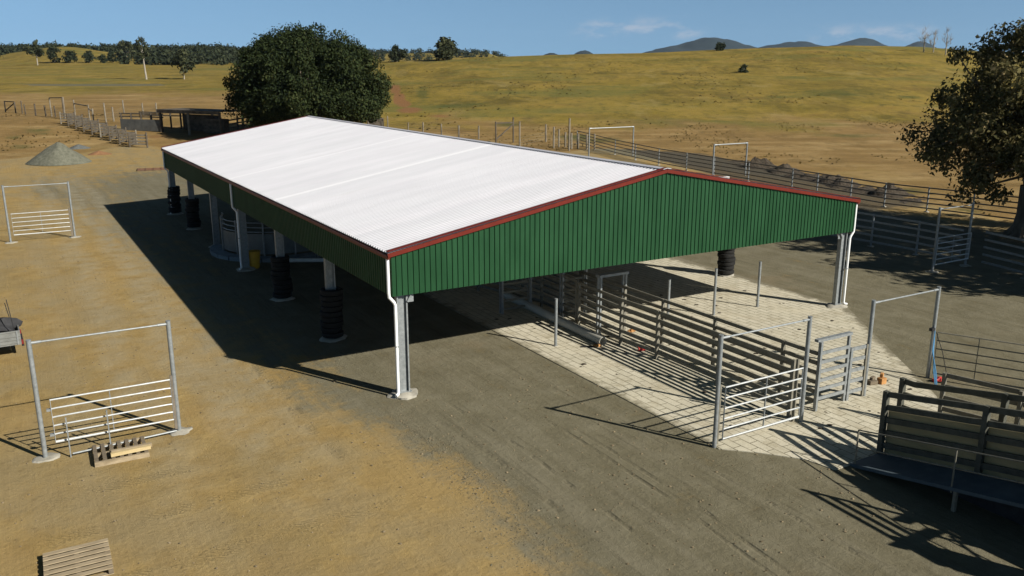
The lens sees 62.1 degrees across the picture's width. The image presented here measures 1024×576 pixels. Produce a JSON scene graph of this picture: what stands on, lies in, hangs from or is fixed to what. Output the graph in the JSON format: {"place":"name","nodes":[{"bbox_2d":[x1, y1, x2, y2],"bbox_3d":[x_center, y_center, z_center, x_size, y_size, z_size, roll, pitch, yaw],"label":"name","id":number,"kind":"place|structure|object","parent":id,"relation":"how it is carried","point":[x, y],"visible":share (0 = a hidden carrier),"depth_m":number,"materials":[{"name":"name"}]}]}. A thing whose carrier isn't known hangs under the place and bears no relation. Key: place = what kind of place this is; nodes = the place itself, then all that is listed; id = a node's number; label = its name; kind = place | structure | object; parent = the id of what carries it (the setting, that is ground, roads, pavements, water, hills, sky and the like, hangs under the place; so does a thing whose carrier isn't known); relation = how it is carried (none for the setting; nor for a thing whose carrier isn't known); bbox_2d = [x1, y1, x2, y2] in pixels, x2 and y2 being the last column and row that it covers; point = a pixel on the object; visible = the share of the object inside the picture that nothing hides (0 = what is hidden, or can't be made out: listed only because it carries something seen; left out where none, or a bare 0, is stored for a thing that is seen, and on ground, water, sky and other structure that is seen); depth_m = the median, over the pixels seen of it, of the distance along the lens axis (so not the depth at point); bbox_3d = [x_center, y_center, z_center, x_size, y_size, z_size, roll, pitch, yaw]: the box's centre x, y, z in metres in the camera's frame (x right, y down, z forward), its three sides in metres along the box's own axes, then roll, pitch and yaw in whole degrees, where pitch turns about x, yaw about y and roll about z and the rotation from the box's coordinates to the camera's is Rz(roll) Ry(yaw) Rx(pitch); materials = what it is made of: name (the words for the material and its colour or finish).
{"place":"outdoors","nodes":[
{"label":"outdoors","id":0,"kind":"place"},
{"bbox_2d":[26,84,164,85],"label":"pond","id":1,"kind":"structure","parent":0,"point":[95,84],"depth_m":271.45,"materials":[{"name":"liquid"}]},
{"bbox_2d":[137,167,167,170],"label":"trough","id":2,"kind":"object","parent":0,"point":[145,169],"visible":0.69,"depth_m":86.84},
{"bbox_2d":[367,118,383,125],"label":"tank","id":3,"kind":"object","parent":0,"point":[380,122],"visible":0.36,"depth_m":136.69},
{"bbox_2d":[378,405,620,575],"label":"loose gravel","id":4,"kind":"structure","parent":0,"point":[518,525],"depth_m":20.58,"materials":[{"name":"gravel"}]},
{"bbox_2d":[0,45,1023,575],"bbox_3d":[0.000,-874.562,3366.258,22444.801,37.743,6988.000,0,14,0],"label":"ground","id":5,"kind":"structure","parent":0,"point":[164,497],"depth_m":29.34,"materials":[{"name":"soil"}]},
{"bbox_2d":[0,299,24,346],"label":"box trailer","id":6,"kind":"object","parent":5,"relation":"on","point":[12,338],"visible":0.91,"depth_m":30.19,"materials":[{"name":"metal"}]},
{"bbox_2d":[0,317,22,332],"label":"tarp bundle","id":7,"kind":"object","parent":6,"relation":"in","point":[6,325],"visible":0.93,"depth_m":30.62,"materials":[{"name":"fabric"}]},
{"bbox_2d":[24,39,44,64],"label":"gum tree","id":8,"kind":"object","parent":5,"relation":"on","point":[35,49],"visible":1,"depth_m":542.40,"materials":[{"name":"green plant"}]},
{"bbox_2d":[4,98,64,119],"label":"post fence","id":9,"kind":"object","parent":5,"relation":"on","point":[14,105],"visible":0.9,"depth_m":143.45,"materials":[{"name":"wood"}]},
{"bbox_2d":[1,182,80,243],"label":"yard gate","id":10,"kind":"structure","parent":5,"relation":"on","point":[69,210],"depth_m":51.08,"materials":[{"name":"metal"}]},
{"bbox_2d":[46,46,60,62],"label":"tree","id":11,"kind":"object","parent":5,"relation":"on","point":[52,50],"visible":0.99,"depth_m":573.16,"materials":[{"name":"green plant"}]},
{"bbox_2d":[25,142,91,165],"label":"gravel heap","id":12,"kind":"object","parent":5,"relation":"on","point":[58,154],"visible":1,"depth_m":90.91,"materials":[{"name":"gravel"}]},
{"bbox_2d":[61,50,77,62],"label":"tree","id":13,"kind":"object","parent":5,"relation":"on","point":[69,55],"visible":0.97,"depth_m":571.47,"materials":[{"name":"green plant"}]},
{"bbox_2d":[42,538,113,575],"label":"timber pallet","id":14,"kind":"object","parent":5,"relation":"on","point":[76,554],"visible":1,"depth_m":17.60,"materials":[{"name":"brown wood"}]},
{"bbox_2d":[70,144,89,148],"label":"gravel heap","id":15,"kind":"object","parent":5,"relation":"on","point":[78,146],"visible":0.97,"depth_m":105.09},
{"bbox_2d":[81,50,96,62],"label":"tree","id":16,"kind":"object","parent":5,"relation":"on","point":[88,56],"visible":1,"depth_m":573.76,"materials":[{"name":"green plant"}]},
{"bbox_2d":[88,151,111,154],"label":"soil heap","id":17,"kind":"object","parent":5,"relation":"on","point":[99,153],"visible":1,"depth_m":99.35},
{"bbox_2d":[48,97,156,122],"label":"post fence","id":18,"kind":"object","parent":5,"relation":"on","point":[89,113],"visible":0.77,"depth_m":136.91,"materials":[{"name":"wood"}]},
{"bbox_2d":[96,54,108,62],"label":"tree","id":19,"kind":"object","parent":5,"relation":"on","point":[103,58],"visible":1,"depth_m":586.12,"materials":[{"name":"green plant"}]},
{"bbox_2d":[59,112,147,147],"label":"timber fence","id":20,"kind":"object","parent":5,"relation":"on","point":[116,132],"visible":0.91,"depth_m":114.97,"materials":[{"name":"wood"}]},
{"bbox_2d":[25,320,192,462],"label":"yard gate","id":21,"kind":"structure","parent":5,"relation":"on","point":[177,430],"depth_m":22.90,"materials":[{"name":"metal"}]},
{"bbox_2d":[106,51,118,62],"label":"tree","id":22,"kind":"object","parent":5,"relation":"on","point":[110,55],"visible":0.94,"depth_m":596.97,"materials":[{"name":"green plant"}]},
{"bbox_2d":[92,436,149,467],"bbox_3d":[-10.517,4.381,22.822,1.320,0.145,1.190,-8,16,-28],"label":"timber pallet","id":23,"kind":"object","parent":5,"relation":"on","point":[104,454],"visible":0.8,"depth_m":22.57,"materials":[{"name":"brown wood"}]},
{"bbox_2d":[110,444,150,456],"bbox_3d":[-10.115,4.321,22.548,0.980,0.095,0.110,-9,17,-31],"label":"timber offcut","id":24,"kind":"object","parent":23,"relation":"on","point":[129,451],"visible":1,"depth_m":22.52,"materials":[{"name":"wood"}]},
{"bbox_2d":[111,442,151,451],"bbox_3d":[-10.162,4.281,22.701,1.000,0.095,0.110,-8,17,-29],"label":"timber offcut","id":25,"kind":"object","parent":23,"relation":"on","point":[129,447],"visible":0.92,"depth_m":22.68,"materials":[{"name":"brown wood"}]},
{"bbox_2d":[116,40,136,57],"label":"gum tree","id":26,"kind":"object","parent":5,"relation":"on","point":[126,45],"visible":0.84,"depth_m":612.68,"materials":[{"name":"green plant"}]},
{"bbox_2d":[133,36,150,78],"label":"gum tree","id":27,"kind":"object","parent":5,"relation":"on","point":[143,54],"visible":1,"depth_m":325.16,"materials":[{"name":"green plant"}]},
{"bbox_2d":[119,111,181,131],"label":"timber pen","id":28,"kind":"object","parent":5,"relation":"on","point":[140,124],"visible":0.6,"depth_m":121.68,"materials":[{"name":"wood"}]},
{"bbox_2d":[168,49,195,78],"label":"gum tree","id":29,"kind":"object","parent":5,"relation":"on","point":[180,59],"visible":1,"depth_m":325.49,"materials":[{"name":"green plant"}]},
{"bbox_2d":[156,108,244,134],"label":"timber shelter","id":30,"kind":"object","parent":5,"relation":"on","point":[211,121],"visible":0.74,"depth_m":118.20,"materials":[{"name":"wood"}]},
{"bbox_2d":[229,116,251,129],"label":"timber fence","id":31,"kind":"object","parent":5,"relation":"on","point":[237,122],"visible":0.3,"depth_m":123.02,"materials":[{"name":"wood"}]},
{"bbox_2d":[0,40,507,64],"bbox_3d":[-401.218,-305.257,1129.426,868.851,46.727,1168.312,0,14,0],"label":"distant wood","id":32,"kind":"object","parent":5,"relation":"on","point":[220,54],"visible":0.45,"depth_m":750.89,"materials":[{"name":"plant"}]},
{"bbox_2d":[248,249,260,268],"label":"yellow bin","id":33,"kind":"object","parent":5,"relation":"on","point":[254,257],"visible":0.96,"depth_m":43.87,"materials":[{"name":"paint"}]},
{"bbox_2d":[210,212,320,262],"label":"forcing pen","id":34,"kind":"object","parent":5,"relation":"on","point":[263,243],"visible":0.57,"depth_m":46.19,"materials":[{"name":"metal"}]},
{"bbox_2d":[289,258,323,261],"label":"short pipe","id":35,"kind":"object","parent":5,"relation":"on","point":[306,260],"visible":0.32,"depth_m":45.30,"materials":[{"name":"metal"}]},
{"bbox_2d":[222,20,393,127],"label":"fig tree","id":36,"kind":"object","parent":5,"relation":"on","point":[286,74],"visible":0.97,"depth_m":107.21,"materials":[{"name":"green plant"}]},
{"bbox_2d":[388,44,408,61],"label":"tree","id":37,"kind":"object","parent":5,"relation":"on","point":[395,54],"visible":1,"depth_m":313.22,"materials":[{"name":"green plant"}]},
{"bbox_2d":[387,116,478,138],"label":"post fence","id":38,"kind":"object","parent":5,"relation":"on","point":[459,135],"visible":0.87,"depth_m":125.69,"materials":[{"name":"wood"}]},
{"bbox_2d":[433,36,458,60],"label":"tree","id":39,"kind":"object","parent":5,"relation":"on","point":[445,48],"visible":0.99,"depth_m":306.10,"materials":[{"name":"green plant"}]},
{"bbox_2d":[1,244,914,575],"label":"loose stones","id":40,"kind":"object","parent":5,"relation":"on","point":[433,440],"visible":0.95,"depth_m":22.24,"materials":[{"name":"stone"}]},
{"bbox_2d":[495,117,513,142],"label":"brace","id":41,"kind":"object","parent":5,"relation":"on","point":[512,126],"visible":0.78,"depth_m":115.80,"materials":[{"name":"wood"}]},
{"bbox_2d":[161,115,860,399],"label":"open sided shed","id":42,"kind":"structure","parent":5,"relation":"on","point":[428,212],"depth_m":31.91,"materials":[{"name":"metal"}]},
{"bbox_2d":[272,292,291,298],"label":"tyre","id":43,"kind":"object","parent":42,"relation":"on","point":[280,296],"visible":0.78,"depth_m":37.81,"materials":[{"name":"rubber"}]},
{"bbox_2d":[274,287,292,293],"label":"tyre","id":44,"kind":"object","parent":43,"relation":"on","point":[283,291],"visible":0.81,"depth_m":37.77,"materials":[{"name":"rubber"}]},
{"bbox_2d":[273,282,292,288],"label":"tyre","id":45,"kind":"object","parent":44,"relation":"on","point":[285,286],"visible":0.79,"depth_m":37.78,"materials":[{"name":"rubber"}]},
{"bbox_2d":[272,278,291,284],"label":"tyre","id":46,"kind":"object","parent":45,"relation":"on","point":[284,282],"visible":0.76,"depth_m":37.72,"materials":[{"name":"rubber"}]},
{"bbox_2d":[271,274,290,280],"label":"tyre","id":47,"kind":"object","parent":46,"relation":"on","point":[278,278],"visible":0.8,"depth_m":37.58,"materials":[{"name":"rubber"}]},
{"bbox_2d":[271,269,289,275],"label":"tyre","id":48,"kind":"object","parent":47,"relation":"on","point":[280,273],"visible":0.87,"depth_m":37.52,"materials":[{"name":"rubber"}]},
{"bbox_2d":[271,264,289,270],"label":"tyre","id":49,"kind":"object","parent":48,"relation":"on","point":[285,268],"visible":0.76,"depth_m":37.56,"materials":[{"name":"rubber"}]},
{"bbox_2d":[271,260,289,266],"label":"tyre","id":50,"kind":"object","parent":49,"relation":"on","point":[279,264],"visible":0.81,"depth_m":37.49,"materials":[{"name":"rubber"}]},
{"bbox_2d":[270,254,289,261],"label":"tyre","id":51,"kind":"object","parent":50,"relation":"on","point":[273,258],"visible":0.96,"depth_m":37.43,"materials":[{"name":"rubber"}]},
{"bbox_2d":[322,330,343,338],"bbox_3d":[-6.858,1.734,32.508,0.823,0.210,0.839,0,14,-4],"label":"tyre","id":52,"kind":"object","parent":42,"relation":"on","point":[339,334],"visible":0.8,"depth_m":32.17,"materials":[{"name":"rubber"}]},
{"bbox_2d":[321,326,341,332],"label":"tyre","id":53,"kind":"object","parent":52,"relation":"on","point":[330,330],"visible":0.71,"depth_m":32.14,"materials":[{"name":"rubber"}]},
{"bbox_2d":[320,319,343,327],"bbox_3d":[-6.884,1.317,32.466,0.877,0.210,0.894,-9,18,-35],"label":"tyre","id":54,"kind":"object","parent":53,"relation":"on","point":[332,325],"visible":0.66,"depth_m":32.11,"materials":[{"name":"rubber"}]},
{"bbox_2d":[321,314,342,322],"bbox_3d":[-6.849,1.124,32.386,0.832,0.210,0.816,-8,15,-24],"label":"tyre","id":55,"kind":"object","parent":54,"relation":"on","point":[332,320],"visible":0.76,"depth_m":32.05,"materials":[{"name":"rubber"}]},
{"bbox_2d":[320,310,341,317],"bbox_3d":[-6.872,0.935,32.290,0.859,0.210,0.843,7,15,27],"label":"tyre","id":56,"kind":"object","parent":55,"relation":"on","point":[330,314],"visible":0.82,"depth_m":31.94,"materials":[{"name":"rubber"}]},
{"bbox_2d":[321,304,342,311],"bbox_3d":[-6.842,0.722,32.284,0.809,0.210,0.824,-7,16,-19],"label":"tyre","id":57,"kind":"object","parent":56,"relation":"on","point":[332,309],"visible":0.71,"depth_m":31.96,"materials":[{"name":"rubber"}]},
{"bbox_2d":[320,299,342,306],"bbox_3d":[-6.841,0.520,32.239,0.817,0.210,0.833,6,16,23],"label":"tyre","id":58,"kind":"object","parent":57,"relation":"on","point":[331,304],"visible":0.7,"depth_m":31.91,"materials":[{"name":"rubber"}]},
{"bbox_2d":[320,294,342,301],"bbox_3d":[-6.846,0.312,32.216,0.870,0.210,0.887,0,15,0],"label":"tyre","id":59,"kind":"object","parent":58,"relation":"on","point":[330,298],"visible":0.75,"depth_m":31.86,"materials":[{"name":"rubber"}]},
{"bbox_2d":[320,286,342,295],"bbox_3d":[-6.830,0.122,32.127,0.860,0.210,0.876,12,17,35],"label":"tyre","id":60,"kind":"object","parent":59,"relation":"on","point":[338,291],"visible":0.88,"depth_m":31.80,"materials":[{"name":"rubber"}]},
{"bbox_2d":[718,269,733,274],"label":"tyre","id":61,"kind":"object","parent":42,"relation":"on","point":[726,272],"visible":0.73,"depth_m":42.21,"materials":[{"name":"rubber"}]},
{"bbox_2d":[718,265,733,269],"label":"tyre","id":62,"kind":"object","parent":61,"relation":"on","point":[725,267],"visible":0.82,"depth_m":42.25,"materials":[{"name":"rubber"}]},
{"bbox_2d":[717,260,734,265],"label":"tyre","id":63,"kind":"object","parent":62,"relation":"on","point":[725,263],"visible":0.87,"depth_m":42.17,"materials":[{"name":"rubber"}]},
{"bbox_2d":[718,257,735,261],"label":"tyre","id":64,"kind":"object","parent":63,"relation":"on","point":[733,259],"visible":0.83,"depth_m":42.10,"materials":[{"name":"rubber"}]},
{"bbox_2d":[717,253,734,257],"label":"tyre","id":65,"kind":"object","parent":64,"relation":"on","point":[720,255],"visible":0.8,"depth_m":42.04,"materials":[{"name":"rubber"}]},
{"bbox_2d":[717,250,734,253],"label":"tyre","id":66,"kind":"object","parent":65,"relation":"on","point":[726,251],"visible":0.62,"depth_m":42.02,"materials":[{"name":"rubber"}]},
{"bbox_2d":[0,48,1022,214],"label":"grass tufts","id":67,"kind":"object","parent":5,"relation":"on","point":[609,123],"visible":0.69,"depth_m":137.93,"materials":[{"name":"plant"}]},
{"bbox_2d":[519,118,594,150],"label":"post fence","id":68,"kind":"object","parent":5,"relation":"on","point":[565,140],"visible":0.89,"depth_m":108.80,"materials":[{"name":"wood"}]},
{"bbox_2d":[588,126,633,155],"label":"steel portal","id":69,"kind":"object","parent":5,"relation":"on","point":[609,127],"visible":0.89,"depth_m":98.21,"materials":[{"name":"metal"}]},
{"bbox_2d":[714,42,725,50],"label":"tree","id":70,"kind":"object","parent":5,"relation":"on","point":[719,46],"visible":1,"depth_m":310.76,"materials":[{"name":"green plant"}]},
{"bbox_2d":[712,142,747,175],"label":"steel portal","id":71,"kind":"object","parent":5,"relation":"on","point":[746,143],"visible":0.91,"depth_m":80.74,"materials":[{"name":"metal"}]},
{"bbox_2d":[738,64,748,72],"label":"tree","id":72,"kind":"object","parent":5,"relation":"on","point":[743,68],"visible":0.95,"depth_m":236.17,"materials":[{"name":"green plant"}]},
{"bbox_2d":[712,316,812,447],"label":"yard gate","id":73,"kind":"structure","parent":5,"relation":"on","point":[718,394],"depth_m":23.71,"materials":[{"name":"metal"}]},
{"bbox_2d":[577,130,1017,219],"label":"yard fence","id":74,"kind":"object","parent":5,"relation":"on","point":[817,182],"visible":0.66,"depth_m":69.93,"materials":[{"name":"metal"}]},
{"bbox_2d":[832,212,963,259],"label":"yard fence","id":75,"kind":"object","parent":5,"relation":"on","point":[918,236],"visible":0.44,"depth_m":47.61,"materials":[{"name":"metal"}]},
{"bbox_2d":[916,27,931,51],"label":"bare tree","id":76,"kind":"object","parent":5,"relation":"on","point":[925,37],"visible":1,"depth_m":288.04,"materials":[{"name":"grey plant"}]},
{"bbox_2d":[849,377,1023,525],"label":"loading ramp","id":77,"kind":"structure","parent":5,"relation":"on","point":[978,462],"depth_m":20.71,"materials":[{"name":"metal"}]},
{"bbox_2d":[860,286,1023,395],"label":"yard gate","id":78,"kind":"structure","parent":5,"relation":"on","point":[932,329],"depth_m":27.28,"materials":[{"name":"metal"}]},
{"bbox_2d":[932,331,936,384],"bbox_3d":[13.776,2.326,27.644,0.090,1.682,0.963,2,15,9],"label":"strap","id":79,"kind":"object","parent":78,"relation":"hanging from","point":[934,372],"visible":0.84,"depth_m":27.76,"materials":[{"name":"fabric"}]},
{"bbox_2d":[942,27,951,53],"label":"bare tree","id":80,"kind":"object","parent":5,"relation":"on","point":[947,30],"visible":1,"depth_m":284.16,"materials":[{"name":"grey plant"}]},
{"bbox_2d":[925,203,974,272],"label":"yard gate","id":81,"kind":"structure","parent":5,"relation":"on","point":[966,254],"depth_m":43.63,"materials":[{"name":"metal"}]},
{"bbox_2d":[894,17,1023,240],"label":"spreading tree","id":82,"kind":"object","parent":5,"relation":"on","point":[991,137],"visible":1,"depth_m":48.89,"materials":[{"name":"green plant"}]},
{"bbox_2d":[937,372,1023,424],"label":"fence panel","id":83,"kind":"object","parent":5,"relation":"on","point":[945,376],"visible":0.38,"depth_m":23.64,"materials":[{"name":"metal"}]},
{"bbox_2d":[981,231,1023,278],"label":"yard fence","id":84,"kind":"object","parent":5,"relation":"on","point":[1003,251],"visible":0.96,"depth_m":42.97,"materials":[{"name":"metal"}]},
{"bbox_2d":[0,0,1023,55],"label":"sky","id":85,"kind":"structure","parent":0,"point":[507,27],"materials":[{"name":"blue"}]},
{"bbox_2d":[391,257,937,469],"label":"pavement","id":86,"kind":"structure","parent":0,"point":[680,396],"depth_m":30.50,"materials":[{"name":"concrete"}]},
{"bbox_2d":[387,253,578,323],"bbox_3d":[-1.170,-0.382,38.106,11.082,1.960,1.703,11,18,37],"label":"race fence","id":87,"kind":"object","parent":86,"relation":"on","point":[542,288],"visible":0.41,"depth_m":36.01,"materials":[{"name":"metal"}]},
{"bbox_2d":[499,277,531,313],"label":"gate","id":88,"kind":"structure","parent":86,"relation":"on","point":[502,292],"depth_m":35.93,"materials":[{"name":"metal"}]},
{"bbox_2d":[517,270,582,304],"bbox_3d":[-0.427,-1.508,42.383,0.510,2.010,15.003,-7,16,-24],"label":"race fence","id":89,"kind":"object","parent":86,"relation":"on","point":[570,273],"visible":0.06,"depth_m":37.53,"materials":[{"name":"metal"}]},
{"bbox_2d":[504,293,606,345],"bbox_3d":[1.569,1.149,34.922,0.340,0.340,7.655,-8,16,-28],"label":"pipe","id":90,"kind":"object","parent":86,"relation":"on","point":[574,327],"visible":0.81,"depth_m":33.93,"materials":[{"name":"metal"}]},
{"bbox_2d":[553,298,557,346],"bbox_3d":[1.626,1.329,31.482,0.234,1.945,0.240,-8,17,-30],"label":"steel post","id":91,"kind":"object","parent":86,"relation":"on","point":[555,322],"visible":0.89,"depth_m":31.42,"materials":[{"name":"grey metal"}]},
{"bbox_2d":[559,269,587,317],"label":"gate","id":92,"kind":"structure","parent":86,"relation":"on","point":[562,300],"depth_m":35.29,"materials":[{"name":"metal"}]},
{"bbox_2d":[596,270,628,334],"bbox_3d":[3.879,0.576,33.096,1.400,2.400,0.280,-8,17,-30],"label":"race portal","id":93,"kind":"object","parent":86,"relation":"on","point":[623,273],"visible":0.64,"depth_m":32.81,"materials":[{"name":"metal"}]},
{"bbox_2d":[665,279,670,319],"bbox_3d":[6.410,0.534,34.811,0.234,1.825,0.240,-8,17,-30],"label":"steel post","id":94,"kind":"object","parent":86,"relation":"on","point":[668,292],"visible":0.56,"depth_m":34.69,"materials":[{"name":"grey metal"}]},
{"bbox_2d":[577,281,795,417],"bbox_3d":[5.403,1.852,29.497,0.190,1.920,11.000,-8,17,-29],"label":"race fence","id":95,"kind":"object","parent":86,"relation":"on","point":[656,335],"visible":0.83,"depth_m":28.72,"materials":[{"name":"metal"}]},
{"bbox_2d":[581,271,817,402],"bbox_3d":[6.017,1.528,30.718,0.121,1.940,12.250,-8,17,-29],"label":"race fence","id":96,"kind":"object","parent":86,"relation":"on","point":[715,327],"visible":0.54,"depth_m":29.26,"materials":[{"name":"metal"}]},
{"bbox_2d":[495,280,911,435],"bbox_3d":[7.721,1.889,32.638,12.660,0.044,16.878,-8,17,-29],"label":"dry dung","id":97,"kind":"object","parent":86,"relation":"on","point":[732,345],"visible":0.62,"depth_m":30.60,"materials":[{"name":"soil"}]},
{"bbox_2d":[711,268,717,315],"bbox_3d":[8.457,0.224,35.418,0.234,2.125,0.240,-8,17,-30],"label":"steel post","id":98,"kind":"object","parent":86,"relation":"on","point":[714,293],"visible":0.8,"depth_m":35.36,"materials":[{"name":"grey metal"}]},
{"bbox_2d":[755,261,761,306],"bbox_3d":[10.648,-0.096,36.662,0.234,2.125,0.240,-8,17,-30],"label":"steel post","id":99,"kind":"object","parent":86,"relation":"on","point":[758,285],"visible":0.89,"depth_m":36.61,"materials":[{"name":"grey metal"}]},
{"bbox_2d":[813,331,852,411],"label":"sliding gate","id":100,"kind":"structure","parent":86,"relation":"on","point":[820,361],"depth_m":25.71,"materials":[{"name":"metal"}]},
{"bbox_2d":[845,344,866,400],"bbox_3d":[10.671,2.683,26.426,0.821,1.840,0.100,-8,17,-30],"label":"fence panel","id":101,"kind":"object","parent":86,"relation":"on","point":[850,370],"visible":0.94,"depth_m":26.31,"materials":[{"name":"metal"}]},
{"bbox_2d":[867,376,877,384],"bbox_3d":[11.792,3.027,27.827,0.327,0.231,0.261,-4,15,-17],"label":"timber block","id":102,"kind":"object","parent":86,"relation":"on","point":[872,380],"depth_m":27.75,"materials":[{"name":"wood"}]},
{"bbox_2d":[370,37,976,56],"bbox_3d":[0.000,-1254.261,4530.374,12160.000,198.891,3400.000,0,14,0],"label":"hills","id":103,"kind":"structure","parent":0,"point":[704,43],"depth_m":4692.58,"materials":[{"name":"plant"}]},
{"bbox_2d":[728,156,926,203],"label":"earth mound","id":104,"kind":"object","parent":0,"point":[766,161],"visible":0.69,"depth_m":76.86,"materials":[{"name":"soil"}]},
{"bbox_2d":[877,372,886,384],"bbox_3d":[12.131,2.965,27.871,0.274,0.330,0.235,-8,16,-28],"label":"timber block","id":105,"kind":"object","parent":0,"point":[881,379],"depth_m":27.80,"materials":[{"name":"orange wood"}]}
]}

